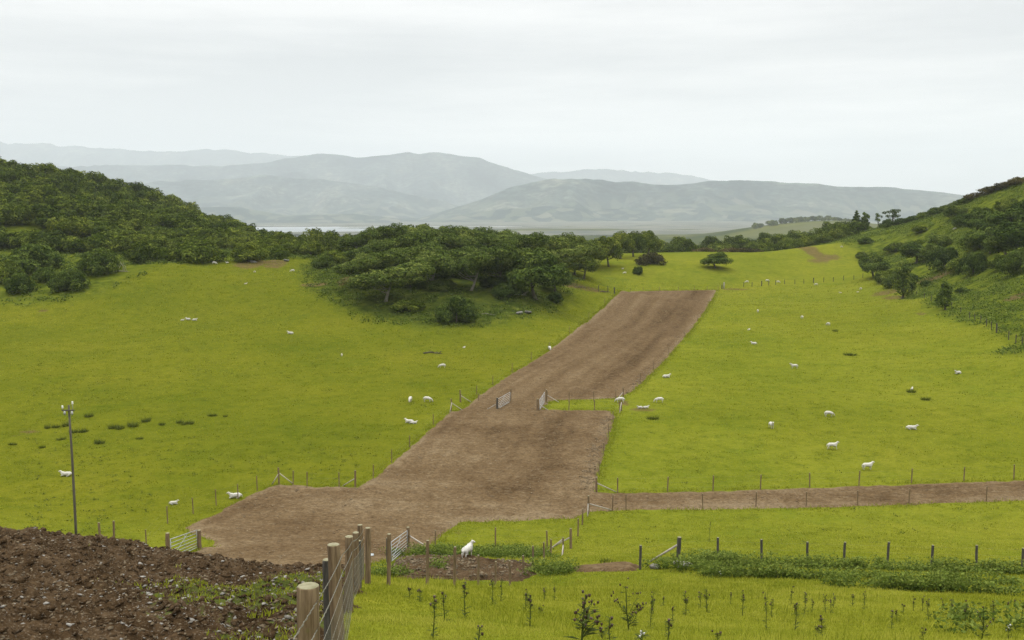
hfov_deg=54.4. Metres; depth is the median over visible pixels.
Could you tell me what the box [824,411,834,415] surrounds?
sheep
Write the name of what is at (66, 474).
sheep
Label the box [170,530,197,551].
field gate
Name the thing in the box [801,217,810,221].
oak tree
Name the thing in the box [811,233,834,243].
shrub
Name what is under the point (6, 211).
oak tree
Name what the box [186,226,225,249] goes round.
oak tree
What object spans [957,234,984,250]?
thorn bush
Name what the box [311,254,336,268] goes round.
thorn bush
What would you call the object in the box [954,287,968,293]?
thorn bush
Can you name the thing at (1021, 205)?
thorn bush
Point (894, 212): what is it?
thin leaved tree
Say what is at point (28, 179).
oak tree
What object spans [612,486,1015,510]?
wire fence
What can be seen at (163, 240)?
shrub
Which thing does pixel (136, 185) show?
oak tree
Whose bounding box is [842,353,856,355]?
rush clump
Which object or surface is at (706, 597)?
thistle
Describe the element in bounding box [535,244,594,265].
hawthorn tree
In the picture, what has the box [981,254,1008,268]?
shrub
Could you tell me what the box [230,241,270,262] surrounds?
shrub
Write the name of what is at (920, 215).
thorn bush
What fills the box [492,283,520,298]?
thorn bush
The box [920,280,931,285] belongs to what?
thorn bush
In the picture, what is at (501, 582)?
thistle
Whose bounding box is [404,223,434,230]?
hawthorn tree
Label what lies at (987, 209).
shrub
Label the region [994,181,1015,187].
heather bush
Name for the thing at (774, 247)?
shrub
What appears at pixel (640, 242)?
oak tree
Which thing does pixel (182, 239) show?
shrub
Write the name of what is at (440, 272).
thorn bush
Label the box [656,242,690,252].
oak tree
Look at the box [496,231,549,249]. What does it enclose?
hawthorn tree
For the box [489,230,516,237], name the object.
hawthorn tree
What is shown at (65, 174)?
oak tree
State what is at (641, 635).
white flowered weed
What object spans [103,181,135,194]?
oak tree
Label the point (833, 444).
sheep
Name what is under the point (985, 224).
thorn bush
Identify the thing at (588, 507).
wire fence
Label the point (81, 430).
rush clump
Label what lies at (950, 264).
shrub
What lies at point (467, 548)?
sheep
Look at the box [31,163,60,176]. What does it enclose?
oak tree
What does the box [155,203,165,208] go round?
oak tree
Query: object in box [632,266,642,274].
thorn bush
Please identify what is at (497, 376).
wire fence
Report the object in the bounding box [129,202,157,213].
oak tree
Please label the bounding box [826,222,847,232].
oak tree
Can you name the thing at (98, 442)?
rush clump
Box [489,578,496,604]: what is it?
thistle
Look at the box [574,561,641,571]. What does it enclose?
gravel path
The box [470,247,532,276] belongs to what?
hawthorn tree
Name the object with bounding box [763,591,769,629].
thistle
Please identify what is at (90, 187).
oak tree
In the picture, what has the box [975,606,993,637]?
thistle
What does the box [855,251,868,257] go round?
shrub
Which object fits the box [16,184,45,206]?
oak tree
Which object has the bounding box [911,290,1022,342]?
wire fence
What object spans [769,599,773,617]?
thistle
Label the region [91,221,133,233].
oak tree
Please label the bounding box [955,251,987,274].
thorn bush
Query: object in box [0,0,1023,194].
sky
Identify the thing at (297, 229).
estuary
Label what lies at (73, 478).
utility pole
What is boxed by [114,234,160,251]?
shrub
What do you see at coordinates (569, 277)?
thorn tree
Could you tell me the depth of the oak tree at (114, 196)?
358.98 m
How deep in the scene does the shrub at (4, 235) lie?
261.77 m
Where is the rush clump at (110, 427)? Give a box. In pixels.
[106,422,120,428]
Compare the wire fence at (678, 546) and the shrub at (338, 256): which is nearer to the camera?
the wire fence at (678, 546)
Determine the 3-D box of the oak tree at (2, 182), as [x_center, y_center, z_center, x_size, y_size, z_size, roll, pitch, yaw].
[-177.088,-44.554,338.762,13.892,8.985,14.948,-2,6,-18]
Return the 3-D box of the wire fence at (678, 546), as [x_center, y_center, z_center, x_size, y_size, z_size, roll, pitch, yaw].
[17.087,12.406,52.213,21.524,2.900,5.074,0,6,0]
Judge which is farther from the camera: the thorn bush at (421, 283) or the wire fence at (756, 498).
the thorn bush at (421, 283)
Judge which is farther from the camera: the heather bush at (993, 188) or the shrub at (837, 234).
the shrub at (837, 234)
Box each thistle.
[429,595,438,638]
[438,591,450,619]
[458,582,471,618]
[475,625,483,639]
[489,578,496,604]
[497,578,503,601]
[523,589,529,608]
[526,595,534,626]
[562,590,602,639]
[599,627,606,639]
[605,616,617,639]
[610,577,646,630]
[647,596,655,628]
[664,618,674,639]
[681,591,688,612]
[703,589,710,612]
[711,630,721,639]
[740,590,745,615]
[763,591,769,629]
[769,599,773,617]
[793,602,799,628]
[801,592,808,613]
[818,615,826,636]
[889,610,894,627]
[919,627,926,639]
[924,599,930,619]
[962,600,968,630]
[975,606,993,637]
[990,601,995,621]
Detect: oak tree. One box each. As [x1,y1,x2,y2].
[0,159,26,177]
[0,167,23,182]
[0,170,13,185]
[0,179,8,187]
[0,183,22,193]
[0,184,10,198]
[0,192,40,205]
[0,202,35,223]
[0,205,22,224]
[7,165,48,180]
[9,175,45,186]
[15,181,39,194]
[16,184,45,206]
[18,162,32,168]
[30,203,67,228]
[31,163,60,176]
[33,176,73,184]
[33,182,64,200]
[44,195,77,216]
[45,214,92,236]
[46,175,79,195]
[49,169,87,183]
[57,197,109,216]
[58,192,94,201]
[62,167,79,173]
[64,172,88,185]
[68,216,111,236]
[69,181,103,195]
[76,170,94,184]
[78,203,131,222]
[81,191,108,201]
[84,171,108,183]
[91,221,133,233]
[94,199,116,205]
[99,203,131,221]
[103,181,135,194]
[106,191,143,204]
[107,178,135,192]
[112,218,149,233]
[113,198,145,209]
[128,181,151,195]
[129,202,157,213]
[129,207,170,224]
[134,187,164,198]
[139,225,186,239]
[141,200,156,207]
[143,190,171,204]
[144,214,175,231]
[153,207,175,217]
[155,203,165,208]
[156,201,180,207]
[164,194,184,205]
[164,214,207,234]
[169,227,192,237]
[171,205,191,213]
[171,209,201,221]
[179,201,201,212]
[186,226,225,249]
[196,212,214,222]
[203,222,211,228]
[207,228,246,249]
[210,214,234,222]
[212,220,239,229]
[216,227,247,236]
[225,234,262,248]
[228,219,246,224]
[231,222,257,232]
[237,225,258,235]
[253,237,277,246]
[256,228,274,234]
[257,231,292,238]
[271,231,297,241]
[278,239,302,253]
[292,234,313,243]
[294,240,326,255]
[300,227,325,242]
[321,229,342,250]
[339,233,357,251]
[570,235,586,244]
[570,255,600,278]
[590,240,609,261]
[598,236,623,266]
[613,230,636,258]
[622,248,641,252]
[628,231,647,256]
[630,247,655,252]
[641,230,663,252]
[652,241,668,252]
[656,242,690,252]
[669,236,685,244]
[671,238,696,251]
[700,235,721,246]
[707,242,732,251]
[721,234,743,245]
[734,238,762,248]
[751,223,760,228]
[751,238,768,243]
[757,232,773,241]
[767,233,797,243]
[769,220,778,225]
[778,218,787,223]
[784,217,792,222]
[784,230,803,236]
[787,233,802,238]
[792,218,800,222]
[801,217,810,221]
[805,227,829,235]
[815,215,824,220]
[821,222,838,227]
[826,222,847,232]
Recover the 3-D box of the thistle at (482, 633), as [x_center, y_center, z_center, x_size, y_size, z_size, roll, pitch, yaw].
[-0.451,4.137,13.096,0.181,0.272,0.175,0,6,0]
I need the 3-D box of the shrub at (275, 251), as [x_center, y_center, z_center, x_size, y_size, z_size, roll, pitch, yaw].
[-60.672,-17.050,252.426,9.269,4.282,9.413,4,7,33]
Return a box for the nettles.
[364,541,1023,635]
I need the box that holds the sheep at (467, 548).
[461,540,474,557]
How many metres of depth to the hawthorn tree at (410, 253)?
214.76 m
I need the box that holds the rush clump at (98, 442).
[94,438,104,443]
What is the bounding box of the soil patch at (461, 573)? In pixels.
[391,554,537,581]
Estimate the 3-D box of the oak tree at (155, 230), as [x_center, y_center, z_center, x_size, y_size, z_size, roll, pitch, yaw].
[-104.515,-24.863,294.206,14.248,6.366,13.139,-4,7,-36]
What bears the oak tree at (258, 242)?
on the ground at (826, 265)
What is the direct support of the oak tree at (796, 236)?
on the ground at (826, 265)
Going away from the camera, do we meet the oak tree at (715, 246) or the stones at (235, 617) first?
the stones at (235, 617)
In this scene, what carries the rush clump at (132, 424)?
on the ground at (826, 265)
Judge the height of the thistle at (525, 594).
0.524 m
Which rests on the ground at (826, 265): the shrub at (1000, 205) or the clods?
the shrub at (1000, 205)
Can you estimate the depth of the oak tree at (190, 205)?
418.71 m
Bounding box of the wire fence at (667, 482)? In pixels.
[595,464,1014,492]
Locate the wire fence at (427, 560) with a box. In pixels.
[387,533,563,586]
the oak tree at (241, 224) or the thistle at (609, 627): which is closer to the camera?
the thistle at (609, 627)
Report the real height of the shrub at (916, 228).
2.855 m
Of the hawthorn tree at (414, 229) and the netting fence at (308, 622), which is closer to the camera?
the netting fence at (308, 622)
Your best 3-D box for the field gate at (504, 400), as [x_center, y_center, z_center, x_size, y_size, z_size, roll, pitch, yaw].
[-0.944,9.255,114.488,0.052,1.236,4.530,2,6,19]
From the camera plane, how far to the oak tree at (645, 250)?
413.80 m
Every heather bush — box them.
[690,247,714,251]
[717,247,739,251]
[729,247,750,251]
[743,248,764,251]
[961,192,985,198]
[976,187,995,194]
[984,184,1009,190]
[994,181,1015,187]
[1006,176,1023,184]
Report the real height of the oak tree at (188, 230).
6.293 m
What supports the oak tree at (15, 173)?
on the ground at (826, 265)
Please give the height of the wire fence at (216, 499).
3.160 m
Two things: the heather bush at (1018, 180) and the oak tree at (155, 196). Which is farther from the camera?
the oak tree at (155, 196)
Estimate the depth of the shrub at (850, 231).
385.08 m
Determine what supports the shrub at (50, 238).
on the ground at (826, 265)
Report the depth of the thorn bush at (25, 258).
223.95 m
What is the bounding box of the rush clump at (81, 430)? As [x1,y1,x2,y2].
[76,428,89,432]
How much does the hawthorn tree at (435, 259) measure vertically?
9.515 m
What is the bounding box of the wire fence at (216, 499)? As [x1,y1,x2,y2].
[145,467,292,543]
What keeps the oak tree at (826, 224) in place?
on the ground at (826, 265)
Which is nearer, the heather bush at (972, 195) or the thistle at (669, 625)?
the thistle at (669, 625)
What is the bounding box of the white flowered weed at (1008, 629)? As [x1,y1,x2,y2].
[1005,623,1013,638]
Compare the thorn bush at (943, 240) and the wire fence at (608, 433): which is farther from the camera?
the thorn bush at (943, 240)
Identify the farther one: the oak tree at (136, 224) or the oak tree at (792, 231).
the oak tree at (792, 231)
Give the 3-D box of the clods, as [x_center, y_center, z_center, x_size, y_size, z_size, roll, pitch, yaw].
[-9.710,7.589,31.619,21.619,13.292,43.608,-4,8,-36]
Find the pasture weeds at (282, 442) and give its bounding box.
[20,266,1002,544]
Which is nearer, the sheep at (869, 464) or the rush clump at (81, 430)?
the sheep at (869, 464)
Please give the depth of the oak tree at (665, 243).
416.48 m
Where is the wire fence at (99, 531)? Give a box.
[98,521,114,536]
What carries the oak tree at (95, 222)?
on the ground at (826, 265)
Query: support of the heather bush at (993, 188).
on the ground at (826, 265)
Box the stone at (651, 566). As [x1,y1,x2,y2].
[649,563,659,568]
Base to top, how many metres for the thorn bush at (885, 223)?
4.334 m
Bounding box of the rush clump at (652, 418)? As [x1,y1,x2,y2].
[645,415,659,419]
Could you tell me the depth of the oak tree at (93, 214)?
307.35 m
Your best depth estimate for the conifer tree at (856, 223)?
402.00 m
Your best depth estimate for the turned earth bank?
17.37 m
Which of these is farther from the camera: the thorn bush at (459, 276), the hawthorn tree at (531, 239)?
the hawthorn tree at (531, 239)
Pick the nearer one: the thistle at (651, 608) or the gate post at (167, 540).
the thistle at (651, 608)
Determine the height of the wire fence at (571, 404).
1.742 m
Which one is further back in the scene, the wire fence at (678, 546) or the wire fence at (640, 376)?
the wire fence at (640, 376)
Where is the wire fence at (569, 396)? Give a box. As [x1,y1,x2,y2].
[547,391,615,401]
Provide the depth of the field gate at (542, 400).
114.59 m
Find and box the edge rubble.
[574,415,615,491]
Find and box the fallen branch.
[423,350,441,353]
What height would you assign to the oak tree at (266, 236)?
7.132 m
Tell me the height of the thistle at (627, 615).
1.098 m
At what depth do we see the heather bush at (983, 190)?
328.64 m
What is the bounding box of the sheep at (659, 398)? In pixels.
[653,397,663,402]
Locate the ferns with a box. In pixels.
[0,228,343,305]
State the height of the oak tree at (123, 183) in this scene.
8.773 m
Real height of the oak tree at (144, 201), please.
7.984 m
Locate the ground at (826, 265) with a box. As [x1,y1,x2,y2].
[0,183,1023,639]
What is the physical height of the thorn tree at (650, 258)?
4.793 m
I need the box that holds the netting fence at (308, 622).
[293,524,370,639]
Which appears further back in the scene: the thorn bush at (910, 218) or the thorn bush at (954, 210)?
the thorn bush at (910, 218)
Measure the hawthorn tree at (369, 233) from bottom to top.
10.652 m
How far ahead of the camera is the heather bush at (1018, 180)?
319.52 m
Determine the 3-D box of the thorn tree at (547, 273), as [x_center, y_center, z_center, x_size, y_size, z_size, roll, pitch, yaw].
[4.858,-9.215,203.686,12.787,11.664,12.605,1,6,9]
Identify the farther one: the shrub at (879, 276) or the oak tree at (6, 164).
the oak tree at (6, 164)
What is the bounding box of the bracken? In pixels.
[815,177,1023,354]
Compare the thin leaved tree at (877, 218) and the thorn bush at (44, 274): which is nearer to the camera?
the thorn bush at (44, 274)
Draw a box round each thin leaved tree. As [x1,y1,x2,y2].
[875,213,882,222]
[883,209,900,220]
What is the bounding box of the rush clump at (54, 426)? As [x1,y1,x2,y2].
[50,423,61,427]
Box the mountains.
[0,142,964,222]
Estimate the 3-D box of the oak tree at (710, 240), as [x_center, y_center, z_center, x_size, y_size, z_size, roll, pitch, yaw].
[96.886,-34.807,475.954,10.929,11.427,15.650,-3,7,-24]
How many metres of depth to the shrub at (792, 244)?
374.88 m
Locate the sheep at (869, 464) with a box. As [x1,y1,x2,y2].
[862,461,874,468]
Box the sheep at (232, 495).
[226,492,241,497]
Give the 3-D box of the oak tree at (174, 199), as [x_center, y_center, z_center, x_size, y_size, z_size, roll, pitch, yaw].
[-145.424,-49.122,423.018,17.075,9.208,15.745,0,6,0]
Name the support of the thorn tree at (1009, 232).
on the ground at (826, 265)
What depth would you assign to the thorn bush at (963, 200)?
336.46 m
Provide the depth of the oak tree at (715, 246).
418.11 m
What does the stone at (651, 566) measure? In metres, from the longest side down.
0.605 x 0.386 x 0.284 m
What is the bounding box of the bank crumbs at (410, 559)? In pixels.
[391,554,531,576]
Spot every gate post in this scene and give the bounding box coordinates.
[165,532,169,547]
[197,530,201,548]
[406,527,409,546]
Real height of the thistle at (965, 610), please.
0.753 m
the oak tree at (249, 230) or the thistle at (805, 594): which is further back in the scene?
the oak tree at (249, 230)
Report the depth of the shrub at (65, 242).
261.38 m
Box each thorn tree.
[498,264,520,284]
[505,246,566,299]
[540,262,574,291]
[634,252,667,265]
[700,251,733,267]
[858,252,890,277]
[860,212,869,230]
[892,259,916,298]
[898,242,927,263]
[933,281,953,309]
[956,208,989,229]
[964,223,999,253]
[981,235,1023,254]
[984,205,1023,223]
[994,219,1023,247]
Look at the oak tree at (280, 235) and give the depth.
289.47 m
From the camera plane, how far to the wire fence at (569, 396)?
117.04 m
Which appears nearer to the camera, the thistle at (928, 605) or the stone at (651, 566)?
the thistle at (928, 605)
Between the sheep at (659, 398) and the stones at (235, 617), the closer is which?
the stones at (235, 617)
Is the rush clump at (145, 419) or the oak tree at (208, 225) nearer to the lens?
the rush clump at (145, 419)
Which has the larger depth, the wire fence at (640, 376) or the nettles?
the wire fence at (640, 376)
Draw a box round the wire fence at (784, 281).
[743,276,862,286]
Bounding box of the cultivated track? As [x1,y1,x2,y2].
[186,290,1023,565]
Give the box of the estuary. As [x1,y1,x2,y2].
[256,226,521,235]
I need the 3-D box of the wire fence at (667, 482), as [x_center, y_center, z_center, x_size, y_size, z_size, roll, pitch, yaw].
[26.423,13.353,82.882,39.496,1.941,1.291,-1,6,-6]
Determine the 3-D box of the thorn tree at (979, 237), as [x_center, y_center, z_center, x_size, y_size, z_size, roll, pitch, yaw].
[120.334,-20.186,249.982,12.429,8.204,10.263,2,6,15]
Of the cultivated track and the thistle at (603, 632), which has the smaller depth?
the thistle at (603, 632)
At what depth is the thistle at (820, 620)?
18.53 m
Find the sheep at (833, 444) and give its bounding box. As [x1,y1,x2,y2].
[827,441,839,448]
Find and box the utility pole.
[61,401,76,533]
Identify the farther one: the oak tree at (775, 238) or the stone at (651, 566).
the oak tree at (775, 238)
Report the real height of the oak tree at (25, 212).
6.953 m
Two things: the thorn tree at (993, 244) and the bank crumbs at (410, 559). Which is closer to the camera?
the bank crumbs at (410, 559)
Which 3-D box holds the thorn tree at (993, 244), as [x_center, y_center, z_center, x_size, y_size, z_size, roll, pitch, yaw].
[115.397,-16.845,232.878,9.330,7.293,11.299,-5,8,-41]
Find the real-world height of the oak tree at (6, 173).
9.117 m
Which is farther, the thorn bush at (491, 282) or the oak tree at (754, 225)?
the oak tree at (754, 225)
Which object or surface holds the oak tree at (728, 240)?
on the ground at (826, 265)
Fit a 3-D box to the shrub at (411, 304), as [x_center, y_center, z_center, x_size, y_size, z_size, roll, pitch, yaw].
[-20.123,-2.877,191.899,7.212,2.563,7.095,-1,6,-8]
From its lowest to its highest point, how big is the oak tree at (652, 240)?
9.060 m
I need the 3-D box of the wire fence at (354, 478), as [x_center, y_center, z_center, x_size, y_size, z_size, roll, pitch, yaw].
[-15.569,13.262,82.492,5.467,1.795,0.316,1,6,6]
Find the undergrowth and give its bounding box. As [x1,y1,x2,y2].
[297,251,583,327]
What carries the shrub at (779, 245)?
on the ground at (826, 265)
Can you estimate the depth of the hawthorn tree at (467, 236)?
235.35 m
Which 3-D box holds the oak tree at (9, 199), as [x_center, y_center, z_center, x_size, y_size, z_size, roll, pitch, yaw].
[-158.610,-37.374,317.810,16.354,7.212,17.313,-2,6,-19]
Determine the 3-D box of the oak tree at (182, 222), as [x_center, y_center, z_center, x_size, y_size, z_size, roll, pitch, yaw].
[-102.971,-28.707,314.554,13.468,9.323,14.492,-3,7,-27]
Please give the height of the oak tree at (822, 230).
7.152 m
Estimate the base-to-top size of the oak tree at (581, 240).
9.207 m
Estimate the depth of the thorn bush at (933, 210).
356.56 m
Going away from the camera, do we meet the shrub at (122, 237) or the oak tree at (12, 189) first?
the shrub at (122, 237)
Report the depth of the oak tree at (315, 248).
259.83 m
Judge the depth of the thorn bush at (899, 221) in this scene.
373.49 m
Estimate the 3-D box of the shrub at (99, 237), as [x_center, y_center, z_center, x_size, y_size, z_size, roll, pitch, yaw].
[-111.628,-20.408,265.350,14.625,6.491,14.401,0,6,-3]
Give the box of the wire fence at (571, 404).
[538,399,619,410]
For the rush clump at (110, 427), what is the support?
on the ground at (826, 265)
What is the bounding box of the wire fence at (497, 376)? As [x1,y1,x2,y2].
[459,296,606,401]
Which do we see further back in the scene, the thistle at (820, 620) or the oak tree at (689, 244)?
the oak tree at (689, 244)
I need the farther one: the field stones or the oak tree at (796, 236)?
the oak tree at (796, 236)
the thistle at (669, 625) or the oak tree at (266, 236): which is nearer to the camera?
the thistle at (669, 625)
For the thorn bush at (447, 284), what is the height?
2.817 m
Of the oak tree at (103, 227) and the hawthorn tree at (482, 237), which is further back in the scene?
the oak tree at (103, 227)
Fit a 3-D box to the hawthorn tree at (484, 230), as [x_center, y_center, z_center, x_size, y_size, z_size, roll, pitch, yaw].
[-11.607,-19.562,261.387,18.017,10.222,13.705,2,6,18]
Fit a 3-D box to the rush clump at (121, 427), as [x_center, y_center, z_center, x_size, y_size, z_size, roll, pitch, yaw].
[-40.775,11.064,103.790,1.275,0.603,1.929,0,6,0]
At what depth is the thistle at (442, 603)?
15.63 m
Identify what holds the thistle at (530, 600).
on the ground at (826, 265)
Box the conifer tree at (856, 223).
[849,210,863,230]
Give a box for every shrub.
[0,230,16,246]
[0,259,23,284]
[4,229,41,247]
[21,229,67,251]
[45,235,99,252]
[66,231,114,252]
[96,228,147,253]
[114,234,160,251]
[120,241,153,263]
[146,233,177,249]
[149,247,179,260]
[166,236,200,248]
[169,238,227,263]
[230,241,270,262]
[261,245,290,259]
[316,249,351,262]
[389,299,425,311]
[754,243,773,251]
[766,243,783,250]
[776,241,785,249]
[781,239,806,248]
[796,236,814,245]
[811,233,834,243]
[827,229,847,238]
[841,227,859,235]
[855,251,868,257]
[873,269,895,282]
[880,276,896,288]
[882,242,903,251]
[902,239,924,245]
[911,225,930,232]
[944,256,962,273]
[963,206,994,216]
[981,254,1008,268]
[992,198,1019,211]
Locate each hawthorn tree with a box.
[332,249,405,287]
[338,222,407,248]
[344,235,407,258]
[348,261,435,301]
[362,227,418,242]
[372,242,443,267]
[376,231,432,252]
[396,246,477,279]
[401,225,455,237]
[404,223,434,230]
[412,232,463,249]
[418,226,474,237]
[432,233,475,250]
[439,242,519,290]
[445,233,501,250]
[456,234,518,249]
[469,227,498,236]
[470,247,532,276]
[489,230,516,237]
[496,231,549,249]
[517,238,574,255]
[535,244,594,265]
[546,231,578,246]
[565,241,599,255]
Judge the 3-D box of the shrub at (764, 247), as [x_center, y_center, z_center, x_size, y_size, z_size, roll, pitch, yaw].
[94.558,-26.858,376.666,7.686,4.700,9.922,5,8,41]
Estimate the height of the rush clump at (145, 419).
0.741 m
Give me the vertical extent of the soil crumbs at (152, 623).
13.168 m
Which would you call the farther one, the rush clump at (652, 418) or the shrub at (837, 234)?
the shrub at (837, 234)
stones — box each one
[0,527,342,639]
[205,291,840,563]
[622,300,709,392]
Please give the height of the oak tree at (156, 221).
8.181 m
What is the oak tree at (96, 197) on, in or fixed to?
on the ground at (826, 265)
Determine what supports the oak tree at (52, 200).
on the ground at (826, 265)
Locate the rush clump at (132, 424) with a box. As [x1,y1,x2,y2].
[126,420,140,426]
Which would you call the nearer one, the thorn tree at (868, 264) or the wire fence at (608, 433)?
the wire fence at (608, 433)
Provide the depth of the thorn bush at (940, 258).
258.27 m
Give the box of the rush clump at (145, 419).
[140,416,151,422]
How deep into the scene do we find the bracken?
225.72 m
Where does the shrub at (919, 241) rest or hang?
on the ground at (826, 265)
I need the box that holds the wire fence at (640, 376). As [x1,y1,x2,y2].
[619,319,697,397]
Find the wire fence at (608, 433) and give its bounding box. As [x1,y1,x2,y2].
[599,399,621,474]
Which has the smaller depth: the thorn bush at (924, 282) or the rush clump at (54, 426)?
the rush clump at (54, 426)
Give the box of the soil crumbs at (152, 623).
[0,526,344,639]
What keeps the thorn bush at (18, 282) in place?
on the ground at (826, 265)
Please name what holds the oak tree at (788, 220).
on the ground at (826, 265)
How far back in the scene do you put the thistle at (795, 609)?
21.85 m
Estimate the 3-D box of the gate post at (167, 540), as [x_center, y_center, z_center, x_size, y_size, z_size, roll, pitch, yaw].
[-18.696,12.520,54.120,0.241,1.954,0.242,0,6,0]
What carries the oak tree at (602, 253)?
on the ground at (826, 265)
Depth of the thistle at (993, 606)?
24.79 m
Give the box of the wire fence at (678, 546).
[639,536,1023,569]
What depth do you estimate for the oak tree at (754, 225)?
2145.72 m
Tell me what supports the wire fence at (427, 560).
on the ground at (826, 265)
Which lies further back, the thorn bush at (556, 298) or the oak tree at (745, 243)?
the oak tree at (745, 243)
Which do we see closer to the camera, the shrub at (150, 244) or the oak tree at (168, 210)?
the shrub at (150, 244)
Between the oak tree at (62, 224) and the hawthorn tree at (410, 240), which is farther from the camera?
the oak tree at (62, 224)
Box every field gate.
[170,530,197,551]
[391,531,407,561]
[498,392,509,407]
[539,392,544,409]
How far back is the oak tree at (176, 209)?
369.11 m
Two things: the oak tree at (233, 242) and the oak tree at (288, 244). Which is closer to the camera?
the oak tree at (288, 244)
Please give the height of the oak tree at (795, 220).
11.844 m
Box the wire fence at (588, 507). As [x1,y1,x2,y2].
[434,495,610,548]
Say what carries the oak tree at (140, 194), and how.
on the ground at (826, 265)
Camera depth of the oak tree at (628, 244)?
319.60 m
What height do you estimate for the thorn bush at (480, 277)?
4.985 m
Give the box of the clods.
[0,526,344,639]
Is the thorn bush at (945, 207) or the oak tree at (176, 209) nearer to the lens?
the thorn bush at (945, 207)
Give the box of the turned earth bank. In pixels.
[0,527,365,639]
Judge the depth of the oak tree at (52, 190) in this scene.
339.29 m
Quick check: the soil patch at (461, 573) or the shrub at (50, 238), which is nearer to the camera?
the soil patch at (461, 573)
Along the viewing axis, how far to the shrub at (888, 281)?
260.66 m
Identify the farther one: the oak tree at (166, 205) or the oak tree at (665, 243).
the oak tree at (665, 243)
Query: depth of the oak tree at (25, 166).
423.93 m
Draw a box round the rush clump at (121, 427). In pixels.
[115,424,125,429]
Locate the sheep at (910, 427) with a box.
[906,424,918,429]
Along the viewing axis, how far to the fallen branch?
157.39 m
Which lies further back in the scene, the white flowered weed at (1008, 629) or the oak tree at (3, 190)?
the oak tree at (3, 190)
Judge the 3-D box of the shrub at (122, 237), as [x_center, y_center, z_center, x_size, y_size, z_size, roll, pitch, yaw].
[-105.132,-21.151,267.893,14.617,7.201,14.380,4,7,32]
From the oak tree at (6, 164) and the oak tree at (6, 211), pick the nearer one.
the oak tree at (6, 211)
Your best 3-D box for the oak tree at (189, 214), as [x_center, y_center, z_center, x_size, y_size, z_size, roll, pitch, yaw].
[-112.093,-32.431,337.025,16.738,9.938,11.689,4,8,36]
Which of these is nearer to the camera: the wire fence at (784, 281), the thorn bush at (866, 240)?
the wire fence at (784, 281)
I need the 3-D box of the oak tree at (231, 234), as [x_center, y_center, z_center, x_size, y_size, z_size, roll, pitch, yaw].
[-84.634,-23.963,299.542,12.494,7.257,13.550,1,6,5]
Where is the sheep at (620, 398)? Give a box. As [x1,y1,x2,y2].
[614,397,624,401]
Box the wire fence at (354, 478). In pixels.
[293,470,355,486]
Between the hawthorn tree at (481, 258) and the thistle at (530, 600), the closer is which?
the thistle at (530, 600)
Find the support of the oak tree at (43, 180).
on the ground at (826, 265)
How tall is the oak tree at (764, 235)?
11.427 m
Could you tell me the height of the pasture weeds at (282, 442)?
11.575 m
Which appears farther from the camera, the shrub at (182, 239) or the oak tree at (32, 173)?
the oak tree at (32, 173)
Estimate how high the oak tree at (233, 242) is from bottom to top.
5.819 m
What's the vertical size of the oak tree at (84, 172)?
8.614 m
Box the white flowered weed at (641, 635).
[634,629,651,639]
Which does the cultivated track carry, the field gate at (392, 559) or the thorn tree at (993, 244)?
the field gate at (392, 559)
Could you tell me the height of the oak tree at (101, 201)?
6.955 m
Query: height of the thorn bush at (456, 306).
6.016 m
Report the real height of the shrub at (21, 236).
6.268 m
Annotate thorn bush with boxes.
[0,243,65,273]
[2,272,38,294]
[31,266,59,282]
[47,267,90,292]
[75,247,122,276]
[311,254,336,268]
[392,280,426,288]
[424,270,454,278]
[426,278,458,290]
[433,294,479,323]
[455,270,475,278]
[473,269,505,280]
[478,277,512,286]
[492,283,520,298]
[546,291,563,303]
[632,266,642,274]
[857,237,872,243]
[878,219,894,228]
[890,218,906,225]
[904,215,919,222]
[910,273,922,280]
[915,212,930,218]
[920,242,947,260]
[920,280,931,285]
[925,247,959,270]
[926,207,942,214]
[927,234,952,247]
[937,204,949,211]
[942,205,967,217]
[948,201,962,205]
[951,213,965,226]
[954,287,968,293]
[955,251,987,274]
[956,198,976,202]
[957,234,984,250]
[980,211,1014,229]
[995,247,1023,275]
[1008,199,1023,220]
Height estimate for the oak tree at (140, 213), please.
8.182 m
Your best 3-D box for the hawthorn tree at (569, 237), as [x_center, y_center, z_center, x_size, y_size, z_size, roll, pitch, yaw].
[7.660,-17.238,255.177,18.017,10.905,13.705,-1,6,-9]
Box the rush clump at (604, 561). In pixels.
[599,557,612,562]
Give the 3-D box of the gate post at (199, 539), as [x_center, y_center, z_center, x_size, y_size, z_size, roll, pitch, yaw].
[-19.843,14.113,63.223,0.262,1.605,0.257,0,6,0]
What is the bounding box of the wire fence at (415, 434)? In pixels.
[373,399,461,478]
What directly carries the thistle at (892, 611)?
on the ground at (826, 265)
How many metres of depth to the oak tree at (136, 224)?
292.60 m
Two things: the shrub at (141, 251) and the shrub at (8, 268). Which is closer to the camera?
the shrub at (8, 268)
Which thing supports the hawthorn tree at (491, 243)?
on the ground at (826, 265)
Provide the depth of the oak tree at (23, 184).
339.90 m
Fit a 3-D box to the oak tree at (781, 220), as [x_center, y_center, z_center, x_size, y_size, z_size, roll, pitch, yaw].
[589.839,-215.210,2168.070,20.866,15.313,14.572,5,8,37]
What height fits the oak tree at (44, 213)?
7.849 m
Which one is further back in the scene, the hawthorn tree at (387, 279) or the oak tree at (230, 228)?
the oak tree at (230, 228)
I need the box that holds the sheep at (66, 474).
[58,470,71,476]
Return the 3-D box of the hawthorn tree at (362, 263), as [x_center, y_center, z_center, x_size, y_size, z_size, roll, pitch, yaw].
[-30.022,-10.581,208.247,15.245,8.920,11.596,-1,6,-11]

